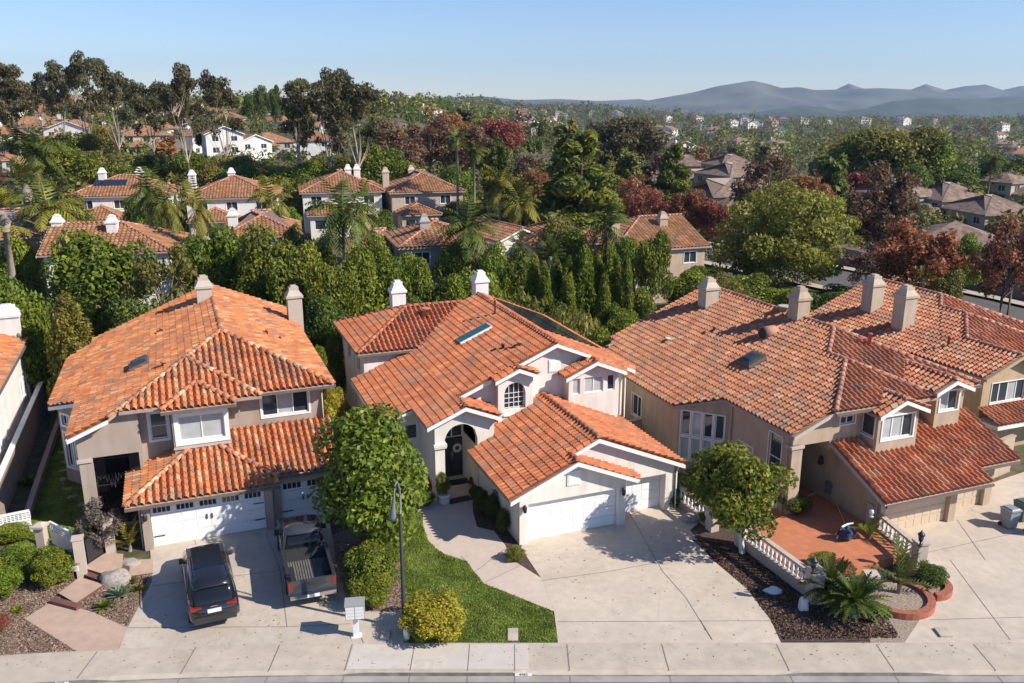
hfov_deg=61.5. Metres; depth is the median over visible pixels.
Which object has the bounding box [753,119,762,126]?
house
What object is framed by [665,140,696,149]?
house
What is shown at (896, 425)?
window
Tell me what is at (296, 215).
tree
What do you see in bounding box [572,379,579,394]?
window
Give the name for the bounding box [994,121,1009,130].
house
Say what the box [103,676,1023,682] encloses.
gutter pan
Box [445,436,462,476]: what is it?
front door
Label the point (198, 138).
tree
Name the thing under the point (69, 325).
tree
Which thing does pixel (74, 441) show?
window
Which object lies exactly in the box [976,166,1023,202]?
house
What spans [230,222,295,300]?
tree
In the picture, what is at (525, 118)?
house
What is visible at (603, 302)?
tree
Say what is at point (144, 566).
step
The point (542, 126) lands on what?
tree
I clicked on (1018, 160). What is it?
tree
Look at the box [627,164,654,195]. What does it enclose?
tree
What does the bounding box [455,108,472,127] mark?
tree
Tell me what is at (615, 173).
tree
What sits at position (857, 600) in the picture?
sago palm
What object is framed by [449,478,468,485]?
door mat
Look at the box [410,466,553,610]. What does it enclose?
walkway
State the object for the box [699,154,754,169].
house
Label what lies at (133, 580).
agave
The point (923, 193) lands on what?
house
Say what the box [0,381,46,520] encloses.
block wall
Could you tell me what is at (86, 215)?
tree
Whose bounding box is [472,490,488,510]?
shrub
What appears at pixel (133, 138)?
house
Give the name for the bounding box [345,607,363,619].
mail door
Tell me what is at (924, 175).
tree
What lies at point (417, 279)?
tree
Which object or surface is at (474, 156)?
palm tree
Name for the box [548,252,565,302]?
tree
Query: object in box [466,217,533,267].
house
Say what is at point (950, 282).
tree
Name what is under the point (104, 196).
house
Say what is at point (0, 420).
window
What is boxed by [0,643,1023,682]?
sidewalk
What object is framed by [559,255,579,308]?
tree
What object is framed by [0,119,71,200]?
palm tree
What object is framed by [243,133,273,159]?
house
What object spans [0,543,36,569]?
shrub
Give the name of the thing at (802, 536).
terrace
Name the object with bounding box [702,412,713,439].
window
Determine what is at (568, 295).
tree
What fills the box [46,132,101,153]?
tree
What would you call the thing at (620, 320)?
tree
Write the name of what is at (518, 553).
shrub
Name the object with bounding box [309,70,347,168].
tree
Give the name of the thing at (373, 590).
shrub
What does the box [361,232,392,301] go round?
tree
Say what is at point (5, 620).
shrub
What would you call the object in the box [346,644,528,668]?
sidewalk
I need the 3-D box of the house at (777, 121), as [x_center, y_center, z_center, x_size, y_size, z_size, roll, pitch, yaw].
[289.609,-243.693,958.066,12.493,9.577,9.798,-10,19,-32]
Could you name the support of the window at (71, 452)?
in the stucco house at (201, 404)
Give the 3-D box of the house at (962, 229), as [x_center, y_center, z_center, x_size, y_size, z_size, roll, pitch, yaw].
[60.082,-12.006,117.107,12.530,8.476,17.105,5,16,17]
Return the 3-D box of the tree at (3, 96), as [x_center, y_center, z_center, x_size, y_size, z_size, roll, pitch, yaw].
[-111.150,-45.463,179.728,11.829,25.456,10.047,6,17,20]
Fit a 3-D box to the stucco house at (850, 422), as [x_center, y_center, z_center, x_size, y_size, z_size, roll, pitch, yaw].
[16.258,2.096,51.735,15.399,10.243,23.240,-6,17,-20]
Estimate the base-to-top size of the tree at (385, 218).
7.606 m
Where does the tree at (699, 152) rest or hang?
on the ground at (30, 469)
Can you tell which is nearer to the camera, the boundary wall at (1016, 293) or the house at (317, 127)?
the boundary wall at (1016, 293)
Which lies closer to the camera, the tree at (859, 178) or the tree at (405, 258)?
the tree at (405, 258)
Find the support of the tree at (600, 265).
on the ground at (30, 469)
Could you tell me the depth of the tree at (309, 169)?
143.94 m
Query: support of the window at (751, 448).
in the stucco house at (850, 422)
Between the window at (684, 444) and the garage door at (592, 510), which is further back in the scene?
the window at (684, 444)
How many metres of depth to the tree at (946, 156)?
171.86 m
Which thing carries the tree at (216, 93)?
on the ground at (30, 469)
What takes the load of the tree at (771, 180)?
on the ground at (30, 469)
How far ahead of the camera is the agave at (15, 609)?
36.65 m
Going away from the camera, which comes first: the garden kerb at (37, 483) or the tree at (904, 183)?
the garden kerb at (37, 483)
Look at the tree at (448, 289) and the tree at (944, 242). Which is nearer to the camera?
the tree at (448, 289)
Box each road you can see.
[327,682,1023,682]
[705,243,1023,321]
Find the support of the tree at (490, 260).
on the ground at (30, 469)
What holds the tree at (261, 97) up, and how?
on the ground at (30, 469)
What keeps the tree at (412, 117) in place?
on the ground at (30, 469)
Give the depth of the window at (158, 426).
44.28 m
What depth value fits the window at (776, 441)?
44.88 m
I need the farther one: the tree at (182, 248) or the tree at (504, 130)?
the tree at (504, 130)
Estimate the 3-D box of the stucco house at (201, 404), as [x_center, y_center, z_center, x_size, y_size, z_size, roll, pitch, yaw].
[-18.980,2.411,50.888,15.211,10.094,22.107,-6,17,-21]
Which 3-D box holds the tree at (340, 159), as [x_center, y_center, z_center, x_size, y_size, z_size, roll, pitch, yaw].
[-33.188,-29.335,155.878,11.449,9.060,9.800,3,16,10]
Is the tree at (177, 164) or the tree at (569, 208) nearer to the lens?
the tree at (569, 208)
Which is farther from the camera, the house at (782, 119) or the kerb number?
the house at (782, 119)
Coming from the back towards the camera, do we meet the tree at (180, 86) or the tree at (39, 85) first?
the tree at (39, 85)
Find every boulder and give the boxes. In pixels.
[99,567,131,587]
[123,557,140,567]
[679,512,698,522]
[763,586,781,594]
[798,596,808,610]
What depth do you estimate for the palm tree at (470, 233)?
81.44 m
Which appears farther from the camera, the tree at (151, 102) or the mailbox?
the tree at (151, 102)
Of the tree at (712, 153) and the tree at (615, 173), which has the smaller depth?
the tree at (615, 173)
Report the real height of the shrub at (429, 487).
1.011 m
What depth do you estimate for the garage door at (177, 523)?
42.66 m
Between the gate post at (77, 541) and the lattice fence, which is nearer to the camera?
the gate post at (77, 541)
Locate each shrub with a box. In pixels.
[0,518,31,543]
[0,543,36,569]
[0,553,17,566]
[0,565,23,598]
[0,613,11,630]
[18,545,49,581]
[30,545,79,587]
[73,521,97,552]
[340,535,400,592]
[347,572,391,606]
[397,589,467,641]
[407,620,434,644]
[416,489,435,505]
[421,476,431,490]
[468,476,473,484]
[468,484,482,499]
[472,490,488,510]
[484,492,499,517]
[495,508,509,533]
[503,544,526,560]
[669,478,682,507]
[697,509,705,522]
[777,492,813,514]
[807,550,836,564]
[828,558,857,576]
[912,561,949,587]
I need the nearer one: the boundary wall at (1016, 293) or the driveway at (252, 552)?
the driveway at (252, 552)
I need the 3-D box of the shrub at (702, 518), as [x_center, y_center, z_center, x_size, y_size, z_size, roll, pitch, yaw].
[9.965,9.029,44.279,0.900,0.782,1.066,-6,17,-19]
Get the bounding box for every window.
[0,420,5,452]
[3,410,9,441]
[19,376,25,401]
[59,412,69,427]
[62,430,76,469]
[74,441,79,470]
[80,200,93,208]
[113,199,123,208]
[146,411,171,442]
[148,282,162,295]
[173,408,229,446]
[225,201,237,210]
[255,201,266,208]
[259,391,310,418]
[310,196,321,204]
[315,220,334,229]
[363,194,374,203]
[404,196,415,204]
[404,424,417,438]
[406,220,418,225]
[414,251,430,264]
[440,194,450,203]
[440,213,451,222]
[446,425,461,437]
[504,383,523,408]
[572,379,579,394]
[584,376,602,392]
[607,374,614,389]
[631,391,641,417]
[678,435,689,460]
[679,409,691,435]
[683,251,696,263]
[689,437,700,462]
[691,411,702,437]
[701,439,712,460]
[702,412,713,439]
[713,414,725,440]
[737,439,753,457]
[766,429,782,508]
[839,414,856,425]
[860,413,876,439]
[880,411,916,441]
[937,388,961,412]
[973,216,979,223]
[989,378,1023,404]
[997,185,1004,190]
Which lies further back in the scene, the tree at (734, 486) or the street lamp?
the tree at (734, 486)
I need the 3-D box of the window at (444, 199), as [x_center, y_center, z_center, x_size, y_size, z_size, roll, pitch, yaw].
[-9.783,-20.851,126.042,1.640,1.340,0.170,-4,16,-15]
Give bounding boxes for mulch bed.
[0,557,151,655]
[332,525,401,611]
[473,499,539,576]
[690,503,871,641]
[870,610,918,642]
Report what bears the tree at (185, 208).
on the ground at (30, 469)
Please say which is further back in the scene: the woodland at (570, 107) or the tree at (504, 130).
the woodland at (570, 107)
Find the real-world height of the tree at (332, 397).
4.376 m
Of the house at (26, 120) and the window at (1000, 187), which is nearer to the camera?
the window at (1000, 187)
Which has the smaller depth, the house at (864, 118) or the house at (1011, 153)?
the house at (1011, 153)
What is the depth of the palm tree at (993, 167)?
161.97 m
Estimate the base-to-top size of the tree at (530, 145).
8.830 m
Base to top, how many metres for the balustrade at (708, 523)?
1.500 m
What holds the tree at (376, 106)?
on the ground at (30, 469)
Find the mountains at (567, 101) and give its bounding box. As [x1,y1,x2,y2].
[435,96,647,105]
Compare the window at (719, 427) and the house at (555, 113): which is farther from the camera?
the house at (555, 113)
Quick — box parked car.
[179,542,239,625]
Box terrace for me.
[753,484,909,577]
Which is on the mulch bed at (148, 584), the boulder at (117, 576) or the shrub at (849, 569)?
the boulder at (117, 576)
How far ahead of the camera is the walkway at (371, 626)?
35.64 m
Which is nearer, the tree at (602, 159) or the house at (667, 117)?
the tree at (602, 159)
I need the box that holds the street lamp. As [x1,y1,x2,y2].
[389,480,405,629]
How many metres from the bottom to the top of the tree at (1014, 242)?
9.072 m
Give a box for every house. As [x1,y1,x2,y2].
[0,122,25,138]
[0,147,24,178]
[0,207,49,308]
[0,303,32,464]
[8,116,58,126]
[18,117,55,133]
[24,106,62,119]
[36,214,189,321]
[41,119,90,136]
[47,274,339,550]
[69,167,182,223]
[99,121,126,131]
[119,121,171,161]
[152,122,184,133]
[171,126,201,153]
[182,167,282,239]
[199,121,244,156]
[201,105,221,114]
[210,112,246,120]
[223,208,303,288]
[227,105,268,114]
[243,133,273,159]
[257,115,295,127]
[258,132,293,156]
[291,126,333,159]
[298,164,385,239]
[313,119,326,131]
[332,270,686,544]
[345,227,393,270]
[378,165,466,227]
[384,213,489,287]
[416,104,442,119]
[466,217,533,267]
[511,120,536,137]
[512,116,538,122]
[518,218,602,293]
[552,110,562,116]
[583,211,711,302]
[603,276,1020,531]
[660,125,678,135]
[661,116,672,122]
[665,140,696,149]
[671,134,691,140]
[675,155,702,168]
[680,168,703,182]
[691,178,750,229]
[692,115,703,121]
[692,162,765,188]
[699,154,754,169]
[704,125,720,138]
[725,119,738,127]
[725,135,752,150]
[739,115,751,124]
[743,121,757,129]
[750,147,778,158]
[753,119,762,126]
[760,137,790,151]
[765,119,778,126]
[770,126,784,136]
[779,116,787,124]
[809,274,1023,445]
[848,178,944,221]
[857,116,871,124]
[894,117,904,124]
[901,117,911,124]
[923,220,999,262]
[925,182,983,206]
[935,194,1023,233]
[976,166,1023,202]
[986,138,1014,149]
[989,131,1008,140]
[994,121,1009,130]
[998,141,1023,155]
[1002,146,1023,159]
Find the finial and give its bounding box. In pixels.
[869,509,874,517]
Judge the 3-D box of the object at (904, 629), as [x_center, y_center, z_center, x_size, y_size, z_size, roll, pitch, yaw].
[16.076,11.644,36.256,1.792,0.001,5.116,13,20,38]
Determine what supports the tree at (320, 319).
on the ground at (30, 469)
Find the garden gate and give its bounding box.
[85,530,105,563]
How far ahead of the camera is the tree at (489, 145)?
182.91 m
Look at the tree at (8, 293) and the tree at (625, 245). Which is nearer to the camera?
the tree at (8, 293)
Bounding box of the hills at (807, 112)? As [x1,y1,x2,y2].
[759,108,1023,118]
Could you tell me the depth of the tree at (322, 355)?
56.34 m
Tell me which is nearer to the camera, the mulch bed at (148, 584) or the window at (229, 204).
the mulch bed at (148, 584)
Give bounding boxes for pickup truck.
[274,513,336,600]
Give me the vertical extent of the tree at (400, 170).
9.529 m
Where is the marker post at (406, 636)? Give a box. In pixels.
[403,627,409,640]
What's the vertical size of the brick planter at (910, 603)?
0.300 m
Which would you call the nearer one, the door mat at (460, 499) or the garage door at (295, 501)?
the garage door at (295, 501)
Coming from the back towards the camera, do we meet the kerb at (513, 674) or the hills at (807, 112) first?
the hills at (807, 112)
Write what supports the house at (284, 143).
on the ground at (30, 469)
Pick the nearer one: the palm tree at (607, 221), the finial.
the finial
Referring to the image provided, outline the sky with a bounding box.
[0,0,1023,100]
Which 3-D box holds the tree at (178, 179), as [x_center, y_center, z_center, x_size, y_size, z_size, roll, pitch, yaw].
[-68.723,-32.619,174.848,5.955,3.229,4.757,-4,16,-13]
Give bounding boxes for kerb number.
[515,673,531,675]
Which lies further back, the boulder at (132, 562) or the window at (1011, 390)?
the window at (1011, 390)
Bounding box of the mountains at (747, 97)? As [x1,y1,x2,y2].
[616,81,1023,112]
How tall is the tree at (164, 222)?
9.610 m
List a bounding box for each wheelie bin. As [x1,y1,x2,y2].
[998,504,1022,528]
[1013,497,1023,521]
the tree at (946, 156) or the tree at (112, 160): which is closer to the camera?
the tree at (112, 160)
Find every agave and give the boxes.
[8,604,24,614]
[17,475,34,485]
[92,598,115,611]
[104,583,135,600]
[126,575,140,585]
[131,582,148,592]
[778,595,788,601]
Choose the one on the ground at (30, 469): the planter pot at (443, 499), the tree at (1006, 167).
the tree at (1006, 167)
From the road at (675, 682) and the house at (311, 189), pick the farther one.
the house at (311, 189)
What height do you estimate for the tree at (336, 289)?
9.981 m
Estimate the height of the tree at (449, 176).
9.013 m
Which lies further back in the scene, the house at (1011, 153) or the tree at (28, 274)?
the house at (1011, 153)
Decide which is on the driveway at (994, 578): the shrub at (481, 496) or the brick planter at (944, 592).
the brick planter at (944, 592)
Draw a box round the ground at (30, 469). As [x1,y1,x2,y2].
[0,103,1023,682]
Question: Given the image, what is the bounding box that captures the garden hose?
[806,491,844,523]
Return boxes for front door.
[104,454,127,490]
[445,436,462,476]
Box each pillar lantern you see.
[810,556,817,573]
[917,530,924,546]
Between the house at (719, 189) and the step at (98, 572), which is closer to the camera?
the step at (98, 572)
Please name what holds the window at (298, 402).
in the stucco house at (201, 404)
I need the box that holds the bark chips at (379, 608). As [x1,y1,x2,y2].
[332,536,401,611]
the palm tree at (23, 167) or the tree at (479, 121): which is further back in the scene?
the tree at (479, 121)
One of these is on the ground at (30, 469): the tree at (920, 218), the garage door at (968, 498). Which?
the tree at (920, 218)
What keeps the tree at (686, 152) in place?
on the ground at (30, 469)
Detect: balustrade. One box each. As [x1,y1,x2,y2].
[674,472,718,532]
[734,523,824,602]
[810,569,880,605]
[865,501,930,568]
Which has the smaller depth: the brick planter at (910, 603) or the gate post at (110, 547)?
the brick planter at (910, 603)
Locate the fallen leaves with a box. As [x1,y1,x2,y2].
[544,541,766,639]
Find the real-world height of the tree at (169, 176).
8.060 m
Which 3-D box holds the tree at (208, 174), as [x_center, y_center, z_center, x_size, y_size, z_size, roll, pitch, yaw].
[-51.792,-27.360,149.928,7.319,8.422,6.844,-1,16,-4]
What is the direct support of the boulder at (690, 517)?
on the mulch bed at (699, 531)
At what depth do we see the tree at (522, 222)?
108.71 m
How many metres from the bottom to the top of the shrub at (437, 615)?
1.718 m
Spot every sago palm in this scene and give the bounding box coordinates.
[796,552,860,612]
[817,566,893,624]
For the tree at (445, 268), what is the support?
on the ground at (30, 469)
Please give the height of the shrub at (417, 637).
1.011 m
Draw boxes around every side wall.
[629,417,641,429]
[993,434,1016,478]
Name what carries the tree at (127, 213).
on the ground at (30, 469)
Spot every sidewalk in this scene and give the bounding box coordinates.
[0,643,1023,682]
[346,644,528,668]
[704,260,830,288]
[708,241,1023,305]
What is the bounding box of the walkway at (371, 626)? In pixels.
[358,611,403,642]
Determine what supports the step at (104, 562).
on the step at (98, 572)
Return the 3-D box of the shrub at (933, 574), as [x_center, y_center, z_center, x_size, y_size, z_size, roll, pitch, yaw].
[18.801,10.491,38.525,1.561,1.112,1.460,0,16,1]
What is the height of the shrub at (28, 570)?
1.516 m
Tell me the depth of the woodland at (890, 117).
1692.97 m
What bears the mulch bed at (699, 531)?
on the ground at (30, 469)
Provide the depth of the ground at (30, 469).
56.55 m
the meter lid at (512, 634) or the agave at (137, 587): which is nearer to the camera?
the meter lid at (512, 634)
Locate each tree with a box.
[0,62,38,158]
[0,83,14,118]
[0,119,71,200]
[0,131,44,153]
[0,155,53,206]
[0,172,23,183]
[0,183,36,296]
[0,234,46,304]
[0,274,51,344]
[10,175,83,231]
[14,301,55,396]
[15,141,103,193]
[21,71,53,134]
[33,59,71,133]
[39,102,58,119]
[39,228,159,341]
[43,211,79,233]
[44,291,93,419]
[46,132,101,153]
[52,50,102,150]
[54,192,96,221]
[60,105,72,118]
[69,113,86,122]
[72,150,126,184]
[72,496,126,546]
[78,57,136,163]
[82,126,123,154]
[92,165,150,181]
[104,296,159,328]
[105,514,143,551]
[106,109,116,122]
[114,79,145,129]
[116,121,146,127]
[117,242,197,308]
[120,166,155,178]
[121,197,152,224]
[123,161,173,225]
[126,82,173,153]
[130,154,170,175]
[142,175,185,233]
[150,215,180,230]
[151,61,216,172]
[152,136,178,157]
[158,151,175,182]
[161,150,213,179]
[172,234,194,283]
[173,174,187,181]
[173,237,212,294]
[176,206,188,228]
[177,223,255,290]
[178,176,216,239]
[186,104,200,115]
[190,116,206,125]
[191,69,243,158]
[192,126,208,146]
[194,160,228,186]
[198,154,255,177]
[216,162,259,179]
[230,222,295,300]
[240,94,257,130]
[246,160,291,182]
[246,174,291,216]
[252,173,297,191]
[253,85,268,131]
[264,241,322,324]
[267,84,282,132]
[272,207,302,226]
[275,126,291,137]
[275,160,323,202]
[277,222,302,258]
[278,78,315,163]
[279,187,302,216]
[288,232,335,269]
[302,154,352,174]
[303,259,359,341]
[304,176,379,271]
[304,294,346,355]
[305,236,338,280]
[308,403,428,549]
[309,67,385,166]
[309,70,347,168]
[315,344,336,406]
[321,160,354,175]
[323,386,348,425]
[324,126,350,153]
[324,328,345,389]
[327,136,348,154]
[334,242,389,315]
[345,174,379,249]
[351,141,405,182]
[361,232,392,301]
[362,98,370,125]
[364,256,407,309]
[371,100,381,125]
[371,118,420,163]
[371,208,395,230]
[375,131,399,144]
[382,251,414,278]
[390,160,425,178]
[396,255,440,301]
[404,116,460,173]
[406,294,422,303]
[408,116,414,161]
[421,112,475,147]
[422,273,467,302]
[432,239,471,286]
[434,195,500,273]
[438,164,476,201]
[441,196,467,221]
[443,127,469,218]
[444,126,491,173]
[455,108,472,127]
[458,267,504,299]
[459,140,487,201]
[462,202,501,223]
[469,241,486,272]
[472,240,512,297]
[474,119,525,149]
[475,118,495,126]
[477,140,510,168]
[477,159,522,220]
[481,135,513,219]
[484,149,490,170]
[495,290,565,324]
[498,181,540,225]
[501,210,526,225]
[504,244,532,305]
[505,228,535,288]
[508,172,516,189]
[510,154,542,189]
[520,170,548,199]
[522,129,626,228]
[522,138,544,153]
[524,252,540,307]
[531,118,548,137]
[536,215,574,265]
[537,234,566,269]
[537,260,553,307]
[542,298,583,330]
[548,132,557,141]
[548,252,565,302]
[551,226,592,273]
[552,118,577,150]
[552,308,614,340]
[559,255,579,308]
[560,271,578,313]
[564,200,576,211]
[574,243,597,324]
[582,194,633,253]
[585,116,668,162]
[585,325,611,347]
[586,242,610,296]
[587,254,604,318]
[591,272,613,329]
[592,150,614,172]
[597,160,626,192]
[598,244,621,315]
[604,302,637,338]
[611,162,618,183]
[611,236,639,284]
[615,145,640,179]
[616,174,658,216]
[617,257,634,314]
[620,285,656,320]
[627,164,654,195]
[628,189,670,216]
[629,229,674,312]
[645,142,694,213]
[646,151,670,192]
[661,268,704,303]
[669,188,718,229]
[679,439,798,553]
[683,148,691,154]
[686,272,751,296]
[691,265,723,277]
[695,146,705,160]
[697,201,735,261]
[705,180,864,289]
[709,150,716,157]
[723,272,771,299]
[726,143,746,156]
[729,151,804,235]
[753,142,771,164]
[758,287,818,311]
[765,178,781,190]
[785,174,831,203]
[807,127,909,183]
[810,292,844,309]
[813,184,835,197]
[816,153,850,197]
[816,283,853,294]
[833,170,879,194]
[841,241,896,284]
[843,160,921,244]
[849,177,931,251]
[853,124,952,178]
[862,531,938,593]
[869,215,970,291]
[881,223,946,282]
[902,136,972,179]
[903,164,935,188]
[910,266,936,288]
[929,269,965,299]
[931,174,945,183]
[933,163,987,193]
[949,232,984,286]
[957,182,984,193]
[965,212,1023,312]
[976,154,1023,193]
[980,232,1023,315]
[981,155,1003,193]
[1008,154,1023,175]
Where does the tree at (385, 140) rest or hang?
on the ground at (30, 469)
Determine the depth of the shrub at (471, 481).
48.48 m
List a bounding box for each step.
[49,597,81,610]
[59,577,101,601]
[59,586,101,602]
[84,571,100,582]
[87,553,122,572]
[87,556,123,574]
[129,559,152,575]
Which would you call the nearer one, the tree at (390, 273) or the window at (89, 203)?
the tree at (390, 273)
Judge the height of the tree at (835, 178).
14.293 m
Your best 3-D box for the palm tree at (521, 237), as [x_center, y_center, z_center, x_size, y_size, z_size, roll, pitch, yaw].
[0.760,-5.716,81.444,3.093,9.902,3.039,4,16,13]
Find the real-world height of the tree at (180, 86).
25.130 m
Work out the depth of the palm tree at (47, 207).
85.16 m
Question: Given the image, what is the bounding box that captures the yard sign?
[66,566,78,580]
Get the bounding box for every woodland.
[0,103,1023,237]
[14,87,1023,165]
[60,92,1014,157]
[78,93,1022,124]
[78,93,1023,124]
[79,92,1022,124]
[95,89,1016,156]
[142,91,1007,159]
[200,91,998,124]
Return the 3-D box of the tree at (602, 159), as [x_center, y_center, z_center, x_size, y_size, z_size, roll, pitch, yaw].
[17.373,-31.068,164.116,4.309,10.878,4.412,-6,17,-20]
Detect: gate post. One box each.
[70,534,87,578]
[102,517,116,552]
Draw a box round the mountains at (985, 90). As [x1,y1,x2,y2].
[836,84,1023,95]
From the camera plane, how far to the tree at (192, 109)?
290.74 m
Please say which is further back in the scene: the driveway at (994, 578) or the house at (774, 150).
the house at (774, 150)
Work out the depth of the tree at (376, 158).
146.03 m
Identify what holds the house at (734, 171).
on the ground at (30, 469)
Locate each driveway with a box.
[119,510,362,648]
[521,504,780,642]
[892,472,1023,642]
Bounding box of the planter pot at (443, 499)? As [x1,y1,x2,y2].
[437,491,450,504]
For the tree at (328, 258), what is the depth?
80.23 m
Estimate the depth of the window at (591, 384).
49.71 m
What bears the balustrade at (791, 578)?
on the ground at (30, 469)
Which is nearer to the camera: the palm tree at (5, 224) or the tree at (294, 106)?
the palm tree at (5, 224)
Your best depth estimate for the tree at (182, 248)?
84.24 m
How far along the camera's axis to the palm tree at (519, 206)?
96.78 m
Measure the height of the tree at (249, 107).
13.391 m
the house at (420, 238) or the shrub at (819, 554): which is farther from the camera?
the house at (420, 238)
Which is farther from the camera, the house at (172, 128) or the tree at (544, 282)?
the house at (172, 128)
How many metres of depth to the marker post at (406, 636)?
34.59 m
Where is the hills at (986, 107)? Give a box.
[724,97,1023,116]
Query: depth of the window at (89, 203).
118.67 m
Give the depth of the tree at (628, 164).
159.05 m
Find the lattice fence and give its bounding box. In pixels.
[0,509,72,551]
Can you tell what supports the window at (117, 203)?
in the house at (104, 196)
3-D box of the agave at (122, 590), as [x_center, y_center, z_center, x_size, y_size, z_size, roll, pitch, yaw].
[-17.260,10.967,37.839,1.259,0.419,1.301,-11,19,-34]
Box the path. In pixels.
[26,604,127,651]
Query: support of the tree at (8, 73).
on the ground at (30, 469)
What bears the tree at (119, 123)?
on the ground at (30, 469)
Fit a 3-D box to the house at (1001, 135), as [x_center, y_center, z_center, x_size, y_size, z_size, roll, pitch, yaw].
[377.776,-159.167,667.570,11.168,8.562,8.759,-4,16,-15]
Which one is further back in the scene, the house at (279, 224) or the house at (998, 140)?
the house at (998, 140)
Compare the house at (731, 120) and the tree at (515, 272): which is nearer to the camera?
the tree at (515, 272)
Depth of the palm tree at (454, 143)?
121.24 m
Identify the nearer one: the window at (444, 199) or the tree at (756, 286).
the tree at (756, 286)
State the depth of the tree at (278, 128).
260.12 m
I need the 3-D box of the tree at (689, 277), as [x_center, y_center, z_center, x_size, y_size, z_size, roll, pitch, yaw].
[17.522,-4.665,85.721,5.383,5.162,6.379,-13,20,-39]
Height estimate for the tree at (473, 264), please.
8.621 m
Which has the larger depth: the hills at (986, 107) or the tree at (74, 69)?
the hills at (986, 107)
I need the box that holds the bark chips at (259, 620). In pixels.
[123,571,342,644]
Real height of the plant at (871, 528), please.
1.464 m
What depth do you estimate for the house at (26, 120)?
294.00 m
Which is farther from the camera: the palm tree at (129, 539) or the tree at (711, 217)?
the tree at (711, 217)
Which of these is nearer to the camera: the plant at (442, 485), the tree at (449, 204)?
the plant at (442, 485)
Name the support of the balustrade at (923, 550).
on the ground at (30, 469)
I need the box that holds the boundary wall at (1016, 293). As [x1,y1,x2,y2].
[816,246,1023,299]
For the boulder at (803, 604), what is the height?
0.688 m
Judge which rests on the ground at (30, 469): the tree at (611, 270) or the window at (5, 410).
the tree at (611, 270)
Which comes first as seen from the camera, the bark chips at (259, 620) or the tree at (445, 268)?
the bark chips at (259, 620)
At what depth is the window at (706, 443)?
49.31 m
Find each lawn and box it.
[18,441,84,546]
[50,339,78,428]
[385,513,553,642]
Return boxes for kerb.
[21,415,59,538]
[38,673,1023,682]
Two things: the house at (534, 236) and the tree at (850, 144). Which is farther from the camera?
the tree at (850, 144)
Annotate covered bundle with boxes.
[836,522,857,541]
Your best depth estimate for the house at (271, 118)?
291.76 m
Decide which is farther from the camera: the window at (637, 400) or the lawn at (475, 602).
the window at (637, 400)
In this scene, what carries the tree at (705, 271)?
on the ground at (30, 469)
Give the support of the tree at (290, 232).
on the ground at (30, 469)
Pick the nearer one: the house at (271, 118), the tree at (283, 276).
the tree at (283, 276)
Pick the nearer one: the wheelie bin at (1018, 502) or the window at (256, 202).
the wheelie bin at (1018, 502)
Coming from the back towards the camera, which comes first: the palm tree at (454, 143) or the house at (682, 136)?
the house at (682, 136)
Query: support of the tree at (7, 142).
on the ground at (30, 469)
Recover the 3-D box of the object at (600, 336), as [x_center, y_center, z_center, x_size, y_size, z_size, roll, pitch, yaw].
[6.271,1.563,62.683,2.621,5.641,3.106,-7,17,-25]
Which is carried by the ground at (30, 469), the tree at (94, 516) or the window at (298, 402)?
the tree at (94, 516)
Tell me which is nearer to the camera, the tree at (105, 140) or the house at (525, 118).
the tree at (105, 140)
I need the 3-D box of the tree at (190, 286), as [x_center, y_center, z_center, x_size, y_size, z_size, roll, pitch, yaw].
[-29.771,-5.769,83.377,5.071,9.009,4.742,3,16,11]
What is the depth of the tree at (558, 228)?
89.36 m
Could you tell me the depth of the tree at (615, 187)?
147.02 m
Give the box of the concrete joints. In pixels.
[77,511,1023,682]
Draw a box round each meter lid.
[380,629,390,639]
[508,628,517,641]
[934,627,952,637]
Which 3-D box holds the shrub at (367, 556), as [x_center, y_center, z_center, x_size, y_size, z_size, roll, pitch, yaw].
[-6.287,9.993,38.565,2.772,2.123,3.510,0,16,0]
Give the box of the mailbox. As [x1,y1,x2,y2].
[344,596,364,638]
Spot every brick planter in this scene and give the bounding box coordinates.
[872,576,935,620]
[907,569,952,601]
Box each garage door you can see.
[150,491,266,545]
[280,479,329,517]
[528,489,615,539]
[625,475,659,511]
[884,497,945,531]
[956,490,979,508]
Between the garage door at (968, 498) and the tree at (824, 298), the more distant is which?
the tree at (824, 298)
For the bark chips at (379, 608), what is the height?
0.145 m
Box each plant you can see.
[435,471,450,493]
[851,513,892,545]
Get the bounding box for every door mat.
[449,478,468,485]
[450,495,472,503]
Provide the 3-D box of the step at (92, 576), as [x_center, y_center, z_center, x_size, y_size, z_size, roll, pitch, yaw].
[-18.849,10.766,39.093,1.629,0.170,0.320,8,18,27]
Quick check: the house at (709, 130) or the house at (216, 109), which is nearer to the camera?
the house at (216, 109)
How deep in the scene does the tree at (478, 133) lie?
183.26 m
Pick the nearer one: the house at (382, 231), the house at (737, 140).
the house at (382, 231)

